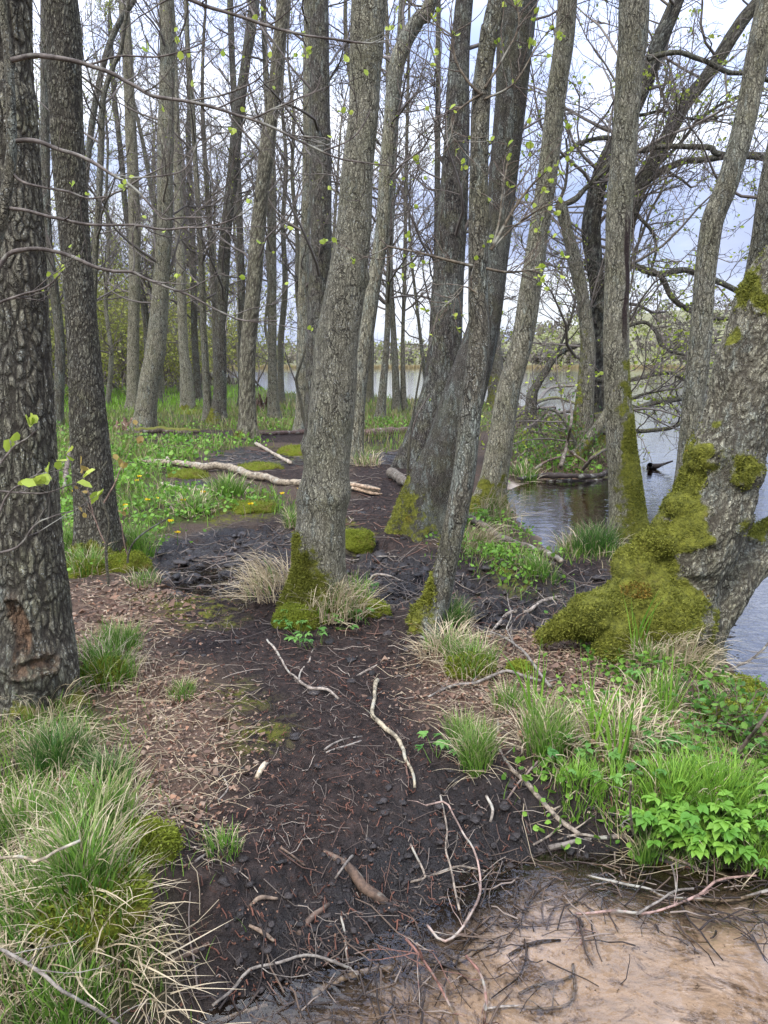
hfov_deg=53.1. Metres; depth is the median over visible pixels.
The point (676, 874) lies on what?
fallen stick
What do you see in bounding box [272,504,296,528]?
grass tussock
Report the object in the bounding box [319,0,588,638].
alder tree
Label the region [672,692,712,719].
leafy plant
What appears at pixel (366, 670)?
fallen stick
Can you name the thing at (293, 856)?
fallen stick
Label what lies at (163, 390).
alder tree
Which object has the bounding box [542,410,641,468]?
bramble
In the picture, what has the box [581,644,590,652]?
leafy plant
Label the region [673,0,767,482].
alder tree
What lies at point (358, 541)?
moss cushion
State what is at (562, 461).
fallen limb
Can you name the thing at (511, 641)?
fallen stick
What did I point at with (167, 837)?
moss cushion
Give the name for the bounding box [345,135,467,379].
alder tree
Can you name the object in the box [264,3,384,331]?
alder tree
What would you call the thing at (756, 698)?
moss cushion
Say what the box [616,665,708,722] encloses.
grass tussock
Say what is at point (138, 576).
grass tussock
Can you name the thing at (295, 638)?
leafy plant
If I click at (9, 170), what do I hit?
branch
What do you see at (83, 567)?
grass tussock
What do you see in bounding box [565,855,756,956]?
fallen stick
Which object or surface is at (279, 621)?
leafy plant
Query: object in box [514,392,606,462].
bramble
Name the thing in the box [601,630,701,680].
grass tussock
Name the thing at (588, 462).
fallen limb
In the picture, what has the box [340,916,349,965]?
fallen stick
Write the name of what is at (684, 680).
bramble
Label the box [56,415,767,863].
ground cover
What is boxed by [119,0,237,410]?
alder tree
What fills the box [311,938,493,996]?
fallen stick
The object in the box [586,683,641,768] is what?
iris plant
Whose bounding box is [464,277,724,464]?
willow tree
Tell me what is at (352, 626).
leafy plant
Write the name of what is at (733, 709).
bramble
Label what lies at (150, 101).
alder tree
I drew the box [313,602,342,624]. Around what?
moss cushion
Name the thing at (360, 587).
grass tussock
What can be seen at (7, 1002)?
grass tussock
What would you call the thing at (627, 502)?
alder tree
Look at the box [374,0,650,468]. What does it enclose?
alder tree
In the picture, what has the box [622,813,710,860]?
leafy plant
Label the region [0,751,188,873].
grass tussock
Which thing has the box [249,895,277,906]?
root
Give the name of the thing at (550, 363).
willow tree
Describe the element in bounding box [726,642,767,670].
fallen stick
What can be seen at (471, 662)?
grass tussock
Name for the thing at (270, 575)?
grass tussock
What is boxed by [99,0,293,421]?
alder tree
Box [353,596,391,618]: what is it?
moss cushion
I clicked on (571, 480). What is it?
root
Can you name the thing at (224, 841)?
grass tussock
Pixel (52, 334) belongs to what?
leafy shrub
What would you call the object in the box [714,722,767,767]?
leafy plant
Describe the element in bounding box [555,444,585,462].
fallen stick
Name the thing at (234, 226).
alder tree
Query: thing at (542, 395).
fallen limb
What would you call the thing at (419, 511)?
alder tree
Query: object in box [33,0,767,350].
sky
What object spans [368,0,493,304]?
alder tree
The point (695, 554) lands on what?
mossy tree
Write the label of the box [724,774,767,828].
leafy plant
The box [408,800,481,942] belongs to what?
fallen stick
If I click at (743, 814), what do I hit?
leafy plant
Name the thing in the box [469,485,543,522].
grass tussock
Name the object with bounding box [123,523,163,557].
grass tussock
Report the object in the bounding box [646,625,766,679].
grass tussock
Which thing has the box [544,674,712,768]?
grass tussock
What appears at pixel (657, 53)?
willow tree
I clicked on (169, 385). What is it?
leafy shrub
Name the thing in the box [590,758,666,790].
leafy plant
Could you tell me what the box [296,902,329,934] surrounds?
root
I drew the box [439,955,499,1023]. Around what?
fallen stick
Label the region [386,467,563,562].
fallen log
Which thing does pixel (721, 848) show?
leafy plant
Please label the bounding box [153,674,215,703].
grass tussock
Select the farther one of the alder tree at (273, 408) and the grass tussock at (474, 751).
the alder tree at (273, 408)
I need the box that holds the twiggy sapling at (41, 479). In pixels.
[0,413,103,553]
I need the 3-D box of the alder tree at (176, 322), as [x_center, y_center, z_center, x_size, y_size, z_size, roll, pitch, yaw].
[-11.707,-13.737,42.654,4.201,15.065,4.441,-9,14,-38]
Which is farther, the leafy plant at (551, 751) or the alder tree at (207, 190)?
the alder tree at (207, 190)
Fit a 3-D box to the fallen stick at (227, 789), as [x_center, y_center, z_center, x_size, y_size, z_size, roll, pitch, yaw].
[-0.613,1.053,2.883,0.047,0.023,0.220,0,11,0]
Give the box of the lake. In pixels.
[211,368,767,698]
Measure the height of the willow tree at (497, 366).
17.369 m
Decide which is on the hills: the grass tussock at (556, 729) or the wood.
the wood
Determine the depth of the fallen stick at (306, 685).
3.84 m
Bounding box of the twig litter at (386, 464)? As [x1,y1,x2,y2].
[0,448,767,1023]
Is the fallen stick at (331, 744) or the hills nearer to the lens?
the fallen stick at (331, 744)
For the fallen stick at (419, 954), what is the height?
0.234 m
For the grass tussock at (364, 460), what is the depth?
12.33 m
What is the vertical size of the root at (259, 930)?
0.045 m
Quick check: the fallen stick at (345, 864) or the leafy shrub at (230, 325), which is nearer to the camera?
the fallen stick at (345, 864)
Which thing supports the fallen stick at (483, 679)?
on the ground at (670, 980)
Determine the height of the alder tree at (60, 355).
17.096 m
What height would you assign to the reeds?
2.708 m
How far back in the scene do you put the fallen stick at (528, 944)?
2.36 m
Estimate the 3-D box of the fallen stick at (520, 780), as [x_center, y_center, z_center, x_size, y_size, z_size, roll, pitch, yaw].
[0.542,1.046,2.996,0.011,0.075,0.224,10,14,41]
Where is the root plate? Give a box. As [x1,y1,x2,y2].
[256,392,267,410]
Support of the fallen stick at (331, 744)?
on the ground at (670, 980)
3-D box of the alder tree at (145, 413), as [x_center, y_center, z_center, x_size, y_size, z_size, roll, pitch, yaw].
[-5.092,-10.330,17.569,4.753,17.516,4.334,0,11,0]
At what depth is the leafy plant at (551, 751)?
3.06 m
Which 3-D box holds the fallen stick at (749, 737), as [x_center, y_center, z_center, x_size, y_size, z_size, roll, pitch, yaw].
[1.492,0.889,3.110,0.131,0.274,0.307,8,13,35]
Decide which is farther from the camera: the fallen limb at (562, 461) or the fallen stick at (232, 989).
the fallen limb at (562, 461)
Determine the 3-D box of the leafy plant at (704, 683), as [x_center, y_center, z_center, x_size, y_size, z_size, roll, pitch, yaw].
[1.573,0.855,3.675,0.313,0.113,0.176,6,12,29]
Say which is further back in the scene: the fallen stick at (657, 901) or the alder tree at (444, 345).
the alder tree at (444, 345)
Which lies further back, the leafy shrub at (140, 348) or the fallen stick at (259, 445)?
the leafy shrub at (140, 348)
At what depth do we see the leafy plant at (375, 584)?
5.44 m
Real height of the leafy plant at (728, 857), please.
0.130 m
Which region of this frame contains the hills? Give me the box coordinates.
[230,310,729,367]
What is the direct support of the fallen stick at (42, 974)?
on the grass tussock at (100, 899)
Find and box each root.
[165,941,209,965]
[248,924,274,941]
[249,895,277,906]
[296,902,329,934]
[323,849,388,904]
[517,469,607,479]
[546,471,605,481]
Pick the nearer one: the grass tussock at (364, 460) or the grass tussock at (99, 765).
the grass tussock at (99, 765)
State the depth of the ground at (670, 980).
2.80 m
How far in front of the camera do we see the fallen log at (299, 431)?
17.87 m
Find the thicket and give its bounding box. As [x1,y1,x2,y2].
[52,231,265,384]
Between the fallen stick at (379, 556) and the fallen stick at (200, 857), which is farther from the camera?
the fallen stick at (379, 556)
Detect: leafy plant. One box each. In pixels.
[273,604,307,630]
[284,620,326,639]
[288,628,327,649]
[333,610,362,629]
[336,607,373,624]
[365,581,379,592]
[415,731,463,762]
[544,733,595,775]
[567,690,620,721]
[568,747,661,788]
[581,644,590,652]
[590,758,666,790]
[616,783,675,832]
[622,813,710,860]
[623,654,684,686]
[623,716,679,752]
[626,800,701,851]
[638,795,734,849]
[643,732,702,766]
[648,777,713,843]
[650,819,727,872]
[667,806,756,865]
[668,817,758,872]
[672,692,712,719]
[673,795,756,845]
[677,677,748,698]
[678,723,716,764]
[690,764,767,832]
[693,709,757,751]
[693,796,765,861]
[697,696,767,733]
[707,796,767,848]
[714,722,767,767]
[717,819,767,874]
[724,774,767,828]
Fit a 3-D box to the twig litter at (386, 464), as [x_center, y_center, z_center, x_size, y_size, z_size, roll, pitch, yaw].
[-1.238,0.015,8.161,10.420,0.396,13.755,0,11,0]
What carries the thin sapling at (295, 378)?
on the ground at (670, 980)
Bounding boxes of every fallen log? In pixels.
[134,426,200,433]
[139,456,380,492]
[259,427,407,436]
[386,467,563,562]
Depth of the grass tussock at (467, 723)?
3.29 m
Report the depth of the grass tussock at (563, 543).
7.24 m
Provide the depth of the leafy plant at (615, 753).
2.94 m
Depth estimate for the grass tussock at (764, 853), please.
2.69 m
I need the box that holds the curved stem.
[61,445,70,492]
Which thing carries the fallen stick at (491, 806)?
on the ground at (670, 980)
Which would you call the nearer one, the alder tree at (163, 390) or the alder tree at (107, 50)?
the alder tree at (107, 50)
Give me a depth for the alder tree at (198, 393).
32.86 m
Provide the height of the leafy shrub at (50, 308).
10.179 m
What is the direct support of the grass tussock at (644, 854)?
on the ground at (670, 980)
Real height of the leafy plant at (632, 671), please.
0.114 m
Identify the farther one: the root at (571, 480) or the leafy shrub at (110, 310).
the leafy shrub at (110, 310)
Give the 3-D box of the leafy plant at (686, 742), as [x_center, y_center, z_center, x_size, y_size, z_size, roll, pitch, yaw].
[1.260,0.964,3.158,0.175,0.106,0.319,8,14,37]
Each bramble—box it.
[511,437,560,466]
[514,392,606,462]
[537,399,568,430]
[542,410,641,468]
[672,664,745,719]
[684,665,767,738]
[703,682,767,749]
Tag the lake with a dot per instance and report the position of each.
(567, 504)
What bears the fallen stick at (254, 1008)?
on the ground at (670, 980)
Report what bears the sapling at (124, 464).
on the ground at (670, 980)
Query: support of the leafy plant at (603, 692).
on the ground at (670, 980)
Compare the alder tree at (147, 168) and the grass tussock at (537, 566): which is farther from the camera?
the alder tree at (147, 168)
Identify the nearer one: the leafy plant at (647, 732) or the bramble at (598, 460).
the leafy plant at (647, 732)
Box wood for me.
[211,291,731,365]
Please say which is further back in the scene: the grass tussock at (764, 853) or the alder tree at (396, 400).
the alder tree at (396, 400)
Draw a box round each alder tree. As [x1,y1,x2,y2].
[0,0,88,725]
[32,0,132,425]
[33,0,194,307]
[33,25,63,340]
[33,71,62,312]
[34,0,153,405]
[42,0,129,560]
[46,0,238,430]
[50,149,115,301]
[55,0,176,306]
[60,1,196,352]
[80,0,189,409]
[83,0,217,401]
[89,113,127,357]
[90,175,144,378]
[91,172,144,383]
[97,5,206,287]
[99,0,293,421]
[101,20,205,396]
[116,161,151,285]
[119,0,237,401]
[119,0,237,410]
[119,0,253,394]
[119,0,285,387]
[142,0,301,406]
[142,123,211,392]
[146,133,205,381]
[147,0,302,423]
[163,0,310,438]
[185,19,291,365]
[187,0,333,422]
[192,78,262,305]
[200,63,301,391]
[213,0,412,429]
[218,0,349,403]
[222,0,348,310]
[236,0,349,444]
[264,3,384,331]
[270,0,467,418]
[275,0,385,624]
[278,0,443,402]
[293,0,468,463]
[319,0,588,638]
[330,0,468,410]
[331,0,474,410]
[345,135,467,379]
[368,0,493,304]
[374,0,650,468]
[384,0,537,542]
[469,0,576,514]
[603,0,649,544]
[651,57,767,274]
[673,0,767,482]
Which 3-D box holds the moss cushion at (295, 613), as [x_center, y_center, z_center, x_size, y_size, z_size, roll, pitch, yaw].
[-0.548,0.687,4.819,0.340,0.266,0.317,0,11,0]
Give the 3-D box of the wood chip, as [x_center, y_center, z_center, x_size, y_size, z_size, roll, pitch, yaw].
[-0.482,1.014,3.019,0.024,0.036,0.101,3,11,13]
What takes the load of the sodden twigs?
on the ground at (670, 980)
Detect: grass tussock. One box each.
[0,673,107,730]
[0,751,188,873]
[0,756,96,862]
[0,777,187,1013]
[0,809,124,983]
[0,878,94,1023]
[0,929,129,1023]
[1,709,119,784]
[62,519,72,556]
[62,739,151,789]
[65,540,123,578]
[75,622,167,697]
[76,888,245,1023]
[79,614,155,652]
[117,565,164,590]
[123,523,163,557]
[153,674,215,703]
[160,483,229,517]
[186,814,252,874]
[196,548,294,603]
[198,468,268,498]
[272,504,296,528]
[283,571,389,635]
[347,565,385,601]
[350,447,386,466]
[386,614,492,667]
[417,591,482,633]
[422,627,514,685]
[428,700,494,747]
[434,709,527,791]
[463,515,522,552]
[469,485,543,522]
[480,672,539,724]
[485,679,612,780]
[509,458,553,483]
[516,549,565,589]
[537,524,595,553]
[537,750,612,826]
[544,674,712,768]
[559,515,637,554]
[582,750,651,838]
[598,819,672,870]
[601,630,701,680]
[609,739,732,851]
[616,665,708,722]
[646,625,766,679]
[677,735,767,845]
[700,777,767,885]
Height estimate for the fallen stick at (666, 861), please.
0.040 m
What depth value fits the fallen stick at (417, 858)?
2.68 m
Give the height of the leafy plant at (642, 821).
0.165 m
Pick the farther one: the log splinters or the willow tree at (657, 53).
the willow tree at (657, 53)
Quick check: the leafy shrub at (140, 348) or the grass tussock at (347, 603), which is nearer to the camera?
the grass tussock at (347, 603)
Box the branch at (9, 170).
[0,0,460,337]
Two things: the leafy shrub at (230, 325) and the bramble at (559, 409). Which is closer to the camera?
the bramble at (559, 409)
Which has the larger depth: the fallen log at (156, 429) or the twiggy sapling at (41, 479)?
the fallen log at (156, 429)
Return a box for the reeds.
[229,364,684,367]
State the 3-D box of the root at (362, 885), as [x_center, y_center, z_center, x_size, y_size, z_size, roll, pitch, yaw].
[-0.101,1.215,2.542,0.251,0.131,0.048,6,12,28]
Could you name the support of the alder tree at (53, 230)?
on the ground at (670, 980)
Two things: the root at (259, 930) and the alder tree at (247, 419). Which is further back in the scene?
the alder tree at (247, 419)
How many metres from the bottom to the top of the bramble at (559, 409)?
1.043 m
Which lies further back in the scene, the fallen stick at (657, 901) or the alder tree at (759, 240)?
the alder tree at (759, 240)
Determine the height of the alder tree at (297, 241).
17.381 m
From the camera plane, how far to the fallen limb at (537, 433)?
16.03 m
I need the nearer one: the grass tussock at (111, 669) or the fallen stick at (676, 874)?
the fallen stick at (676, 874)
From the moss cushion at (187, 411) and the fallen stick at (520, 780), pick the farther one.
the moss cushion at (187, 411)
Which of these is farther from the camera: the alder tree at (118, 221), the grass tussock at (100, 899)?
the alder tree at (118, 221)
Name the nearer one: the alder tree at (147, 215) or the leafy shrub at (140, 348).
the leafy shrub at (140, 348)
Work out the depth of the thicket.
64.46 m
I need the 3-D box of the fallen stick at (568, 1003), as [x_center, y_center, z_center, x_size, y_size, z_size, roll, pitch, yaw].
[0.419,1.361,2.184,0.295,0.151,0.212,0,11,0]
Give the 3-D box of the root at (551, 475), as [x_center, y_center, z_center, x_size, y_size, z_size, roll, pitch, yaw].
[2.910,-0.571,11.818,2.037,0.126,0.454,-7,13,-31]
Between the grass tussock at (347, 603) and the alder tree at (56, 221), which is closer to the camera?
the grass tussock at (347, 603)
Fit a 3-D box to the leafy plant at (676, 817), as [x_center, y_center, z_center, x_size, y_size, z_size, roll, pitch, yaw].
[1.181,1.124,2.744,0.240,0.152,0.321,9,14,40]
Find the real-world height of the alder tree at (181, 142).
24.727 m
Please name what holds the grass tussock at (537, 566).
on the ground at (670, 980)
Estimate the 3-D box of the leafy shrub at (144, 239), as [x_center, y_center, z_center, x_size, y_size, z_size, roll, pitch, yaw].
[-17.787,-11.945,38.610,13.430,12.475,15.669,7,13,34]
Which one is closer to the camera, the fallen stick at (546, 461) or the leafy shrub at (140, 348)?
the fallen stick at (546, 461)
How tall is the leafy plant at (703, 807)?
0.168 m
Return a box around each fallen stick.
[0,839,80,862]
[0,929,150,1023]
[194,842,222,862]
[208,775,228,809]
[212,948,373,1006]
[212,1003,267,1023]
[254,442,292,464]
[266,639,338,699]
[280,846,305,866]
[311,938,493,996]
[323,735,362,752]
[334,854,352,878]
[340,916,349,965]
[350,556,397,561]
[352,661,383,678]
[354,933,466,1023]
[358,678,415,787]
[369,573,401,581]
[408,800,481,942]
[410,843,425,876]
[410,862,486,882]
[428,669,546,696]
[437,795,496,910]
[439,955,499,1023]
[461,587,567,687]
[483,963,575,1011]
[485,795,493,821]
[486,595,563,637]
[496,719,596,835]
[507,761,537,798]
[508,939,560,956]
[518,405,556,416]
[532,824,591,845]
[534,453,572,468]
[547,834,626,849]
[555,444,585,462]
[557,781,718,877]
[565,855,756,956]
[585,874,767,901]
[623,853,711,883]
[630,845,758,875]
[635,864,693,915]
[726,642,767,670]
[732,708,767,758]
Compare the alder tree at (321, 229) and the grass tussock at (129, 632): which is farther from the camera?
the alder tree at (321, 229)
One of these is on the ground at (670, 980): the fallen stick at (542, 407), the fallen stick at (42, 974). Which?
the fallen stick at (542, 407)
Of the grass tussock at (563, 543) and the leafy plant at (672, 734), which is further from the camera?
the grass tussock at (563, 543)
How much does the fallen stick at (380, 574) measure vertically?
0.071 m
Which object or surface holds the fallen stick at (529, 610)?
on the ground at (670, 980)
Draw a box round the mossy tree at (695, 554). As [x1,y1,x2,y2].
[532,245,767,673]
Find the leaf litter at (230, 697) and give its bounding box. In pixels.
[0,443,767,1021]
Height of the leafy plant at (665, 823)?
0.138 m
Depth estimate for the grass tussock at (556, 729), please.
3.15 m
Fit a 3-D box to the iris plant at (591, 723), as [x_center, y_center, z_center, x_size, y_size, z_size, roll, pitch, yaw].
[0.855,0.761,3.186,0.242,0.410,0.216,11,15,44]
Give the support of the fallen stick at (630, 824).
on the ground at (670, 980)
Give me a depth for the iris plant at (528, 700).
3.35 m
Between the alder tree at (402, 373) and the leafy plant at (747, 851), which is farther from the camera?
the alder tree at (402, 373)
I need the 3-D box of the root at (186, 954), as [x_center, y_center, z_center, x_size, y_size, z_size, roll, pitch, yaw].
[-0.554,1.240,2.158,0.022,0.042,0.147,9,14,40]
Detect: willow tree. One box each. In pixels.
[373,35,569,409]
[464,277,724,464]
[470,0,767,463]
[488,0,767,407]
[522,46,716,448]
[523,251,644,429]
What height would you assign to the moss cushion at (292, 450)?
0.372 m
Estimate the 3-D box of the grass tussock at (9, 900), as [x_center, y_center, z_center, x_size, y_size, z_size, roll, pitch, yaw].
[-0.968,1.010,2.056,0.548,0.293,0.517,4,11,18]
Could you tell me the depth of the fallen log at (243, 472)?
11.35 m
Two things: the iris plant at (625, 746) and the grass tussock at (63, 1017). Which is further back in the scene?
the iris plant at (625, 746)
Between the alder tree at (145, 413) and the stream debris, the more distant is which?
the alder tree at (145, 413)
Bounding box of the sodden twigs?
[125,449,610,636]
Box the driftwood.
[646,460,672,468]
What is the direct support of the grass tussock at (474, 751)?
on the ground at (670, 980)
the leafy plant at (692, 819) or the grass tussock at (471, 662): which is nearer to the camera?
the leafy plant at (692, 819)
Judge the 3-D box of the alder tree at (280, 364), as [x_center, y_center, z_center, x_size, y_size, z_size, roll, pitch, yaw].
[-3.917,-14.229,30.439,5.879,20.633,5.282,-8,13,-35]
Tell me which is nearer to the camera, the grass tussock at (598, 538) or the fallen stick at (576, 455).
the grass tussock at (598, 538)
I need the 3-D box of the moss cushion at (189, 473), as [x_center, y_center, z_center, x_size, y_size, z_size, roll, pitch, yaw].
[-2.877,-0.542,11.276,0.632,0.249,0.541,8,13,34]
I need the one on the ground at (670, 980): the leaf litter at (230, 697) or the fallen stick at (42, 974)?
the leaf litter at (230, 697)
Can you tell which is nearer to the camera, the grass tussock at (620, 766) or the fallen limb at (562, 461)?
the grass tussock at (620, 766)
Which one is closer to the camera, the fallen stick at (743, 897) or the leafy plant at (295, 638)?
the fallen stick at (743, 897)
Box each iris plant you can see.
[496,638,566,718]
[572,646,630,747]
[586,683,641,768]
[622,591,662,657]
[650,645,711,721]
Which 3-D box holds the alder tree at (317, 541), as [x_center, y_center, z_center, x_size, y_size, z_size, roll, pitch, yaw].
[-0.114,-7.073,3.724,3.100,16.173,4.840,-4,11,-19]
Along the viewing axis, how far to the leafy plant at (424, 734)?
3.13 m
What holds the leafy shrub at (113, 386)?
on the ground at (670, 980)
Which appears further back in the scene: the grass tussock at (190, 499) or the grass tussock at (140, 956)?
the grass tussock at (190, 499)
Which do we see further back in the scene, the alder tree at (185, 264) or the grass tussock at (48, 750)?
the alder tree at (185, 264)
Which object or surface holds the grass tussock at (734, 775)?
on the ground at (670, 980)
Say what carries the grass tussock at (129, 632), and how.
on the ground at (670, 980)
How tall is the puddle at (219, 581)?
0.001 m
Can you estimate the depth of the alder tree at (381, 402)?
21.44 m
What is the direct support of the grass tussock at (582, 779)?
on the ground at (670, 980)
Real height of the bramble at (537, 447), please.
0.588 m
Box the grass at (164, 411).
[0,383,767,1023]
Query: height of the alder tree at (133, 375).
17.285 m
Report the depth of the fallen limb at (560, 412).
19.58 m
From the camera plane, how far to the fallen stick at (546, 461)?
11.88 m
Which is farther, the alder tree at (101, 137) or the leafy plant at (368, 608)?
the alder tree at (101, 137)
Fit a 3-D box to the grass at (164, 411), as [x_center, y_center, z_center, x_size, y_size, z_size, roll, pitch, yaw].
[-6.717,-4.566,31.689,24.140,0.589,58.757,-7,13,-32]
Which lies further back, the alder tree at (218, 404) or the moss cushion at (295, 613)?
the alder tree at (218, 404)
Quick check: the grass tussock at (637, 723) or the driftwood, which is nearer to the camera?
the grass tussock at (637, 723)
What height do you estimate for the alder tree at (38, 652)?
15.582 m
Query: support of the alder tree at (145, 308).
on the ground at (670, 980)
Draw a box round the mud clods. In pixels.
[129,450,637,1006]
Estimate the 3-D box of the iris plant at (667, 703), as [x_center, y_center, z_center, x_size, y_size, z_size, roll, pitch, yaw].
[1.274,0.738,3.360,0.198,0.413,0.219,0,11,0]
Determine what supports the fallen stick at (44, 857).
on the grass tussock at (100, 899)
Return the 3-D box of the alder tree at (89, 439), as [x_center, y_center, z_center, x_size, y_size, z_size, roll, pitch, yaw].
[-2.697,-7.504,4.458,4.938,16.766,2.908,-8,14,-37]
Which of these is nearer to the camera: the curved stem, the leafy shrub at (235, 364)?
the curved stem
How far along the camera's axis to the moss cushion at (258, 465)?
11.99 m
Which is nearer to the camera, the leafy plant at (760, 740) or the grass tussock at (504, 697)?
the leafy plant at (760, 740)
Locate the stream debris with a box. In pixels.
[103,804,767,1023]
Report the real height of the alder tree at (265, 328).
15.384 m
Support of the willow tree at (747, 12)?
on the ground at (670, 980)
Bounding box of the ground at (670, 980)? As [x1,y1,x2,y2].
[0,368,767,1023]
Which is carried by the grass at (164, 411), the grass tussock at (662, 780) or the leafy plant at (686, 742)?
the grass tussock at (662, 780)
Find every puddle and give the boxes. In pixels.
[153,563,281,597]
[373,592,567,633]
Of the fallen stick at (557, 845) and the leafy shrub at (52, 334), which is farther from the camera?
the leafy shrub at (52, 334)
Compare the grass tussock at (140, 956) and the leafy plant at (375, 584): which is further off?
the leafy plant at (375, 584)
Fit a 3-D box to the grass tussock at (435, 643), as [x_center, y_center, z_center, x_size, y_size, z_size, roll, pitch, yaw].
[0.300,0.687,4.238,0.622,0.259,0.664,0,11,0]
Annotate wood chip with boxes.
[254,760,268,778]
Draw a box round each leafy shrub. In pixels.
[48,282,110,359]
[49,302,110,395]
[52,197,152,380]
[52,210,175,390]
[52,256,188,394]
[63,251,174,374]
[97,262,229,385]
[107,236,287,388]
[121,226,296,387]
[121,309,260,388]
[127,251,263,384]
[190,313,293,383]
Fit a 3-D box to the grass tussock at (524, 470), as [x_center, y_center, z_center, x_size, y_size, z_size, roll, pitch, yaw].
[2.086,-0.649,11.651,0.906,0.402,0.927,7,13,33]
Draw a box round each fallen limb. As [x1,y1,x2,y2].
[514,425,565,438]
[516,396,574,417]
[516,412,569,423]
[521,409,573,431]
[537,385,574,399]
[559,394,572,467]
[582,448,605,470]
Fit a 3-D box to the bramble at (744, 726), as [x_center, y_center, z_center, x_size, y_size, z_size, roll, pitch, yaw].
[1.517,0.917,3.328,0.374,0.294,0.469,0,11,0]
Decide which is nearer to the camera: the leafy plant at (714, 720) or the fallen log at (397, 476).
the leafy plant at (714, 720)
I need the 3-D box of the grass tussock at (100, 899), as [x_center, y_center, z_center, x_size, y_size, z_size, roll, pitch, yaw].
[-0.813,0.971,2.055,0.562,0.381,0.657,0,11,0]
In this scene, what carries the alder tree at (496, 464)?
on the ground at (670, 980)
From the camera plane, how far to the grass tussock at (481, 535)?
6.68 m
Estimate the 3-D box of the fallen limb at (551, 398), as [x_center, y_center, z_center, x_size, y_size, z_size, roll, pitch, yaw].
[4.460,-2.656,20.317,1.652,0.623,4.834,4,12,21]
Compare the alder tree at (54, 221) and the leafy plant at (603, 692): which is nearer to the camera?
the leafy plant at (603, 692)
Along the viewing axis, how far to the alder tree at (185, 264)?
57.14 m
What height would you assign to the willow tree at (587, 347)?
7.019 m
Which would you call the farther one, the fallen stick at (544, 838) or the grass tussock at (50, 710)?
the grass tussock at (50, 710)
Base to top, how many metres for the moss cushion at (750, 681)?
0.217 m
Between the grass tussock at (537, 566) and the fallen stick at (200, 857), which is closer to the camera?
the fallen stick at (200, 857)
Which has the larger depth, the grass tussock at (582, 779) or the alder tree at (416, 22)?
the alder tree at (416, 22)
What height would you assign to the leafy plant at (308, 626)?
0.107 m
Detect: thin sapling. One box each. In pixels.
[278,338,305,425]
[406,352,432,478]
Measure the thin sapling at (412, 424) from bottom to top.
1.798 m
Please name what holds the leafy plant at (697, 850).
on the ground at (670, 980)
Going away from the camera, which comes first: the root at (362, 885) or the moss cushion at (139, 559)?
the root at (362, 885)
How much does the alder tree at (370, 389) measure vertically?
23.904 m
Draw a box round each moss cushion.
[101,549,154,572]
[115,810,185,869]
[167,467,210,479]
[178,408,200,414]
[231,498,276,514]
[236,460,284,470]
[271,601,319,631]
[276,443,302,455]
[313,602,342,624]
[345,527,375,553]
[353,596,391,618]
[504,658,534,675]
[720,671,767,696]
[730,686,767,705]
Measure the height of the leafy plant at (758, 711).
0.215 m
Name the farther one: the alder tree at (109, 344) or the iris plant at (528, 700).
the alder tree at (109, 344)
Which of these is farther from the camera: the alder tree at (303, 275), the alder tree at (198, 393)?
the alder tree at (198, 393)
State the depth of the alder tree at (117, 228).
62.86 m
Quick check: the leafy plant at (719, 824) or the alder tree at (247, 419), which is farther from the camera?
the alder tree at (247, 419)
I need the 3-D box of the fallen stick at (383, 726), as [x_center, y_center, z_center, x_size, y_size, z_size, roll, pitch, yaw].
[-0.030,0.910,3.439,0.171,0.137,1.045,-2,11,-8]
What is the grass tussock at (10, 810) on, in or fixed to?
on the ground at (670, 980)
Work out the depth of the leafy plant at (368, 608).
4.85 m
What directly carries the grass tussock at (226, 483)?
on the ground at (670, 980)
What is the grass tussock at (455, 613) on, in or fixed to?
on the ground at (670, 980)
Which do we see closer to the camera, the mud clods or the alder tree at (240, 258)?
the mud clods
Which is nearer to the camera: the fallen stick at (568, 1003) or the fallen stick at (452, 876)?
the fallen stick at (568, 1003)
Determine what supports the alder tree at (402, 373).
on the ground at (670, 980)
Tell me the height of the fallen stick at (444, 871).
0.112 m
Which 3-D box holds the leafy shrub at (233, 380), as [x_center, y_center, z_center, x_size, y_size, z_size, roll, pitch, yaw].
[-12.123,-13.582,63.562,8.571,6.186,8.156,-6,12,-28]
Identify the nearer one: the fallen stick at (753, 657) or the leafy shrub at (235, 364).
the fallen stick at (753, 657)
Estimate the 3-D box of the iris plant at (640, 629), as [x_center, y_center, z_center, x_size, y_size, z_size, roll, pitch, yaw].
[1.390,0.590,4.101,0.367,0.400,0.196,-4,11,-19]
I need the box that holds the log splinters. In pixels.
[350,483,381,494]
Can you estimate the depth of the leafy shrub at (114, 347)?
38.68 m
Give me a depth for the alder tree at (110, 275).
56.45 m
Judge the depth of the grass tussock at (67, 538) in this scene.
6.38 m
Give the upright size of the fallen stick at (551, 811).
0.201 m
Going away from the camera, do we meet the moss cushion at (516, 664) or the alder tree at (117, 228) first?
the moss cushion at (516, 664)
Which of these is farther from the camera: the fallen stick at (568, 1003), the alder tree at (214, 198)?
the alder tree at (214, 198)
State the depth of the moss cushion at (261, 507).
8.36 m
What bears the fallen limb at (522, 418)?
on the ground at (670, 980)
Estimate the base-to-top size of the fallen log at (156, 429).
0.239 m

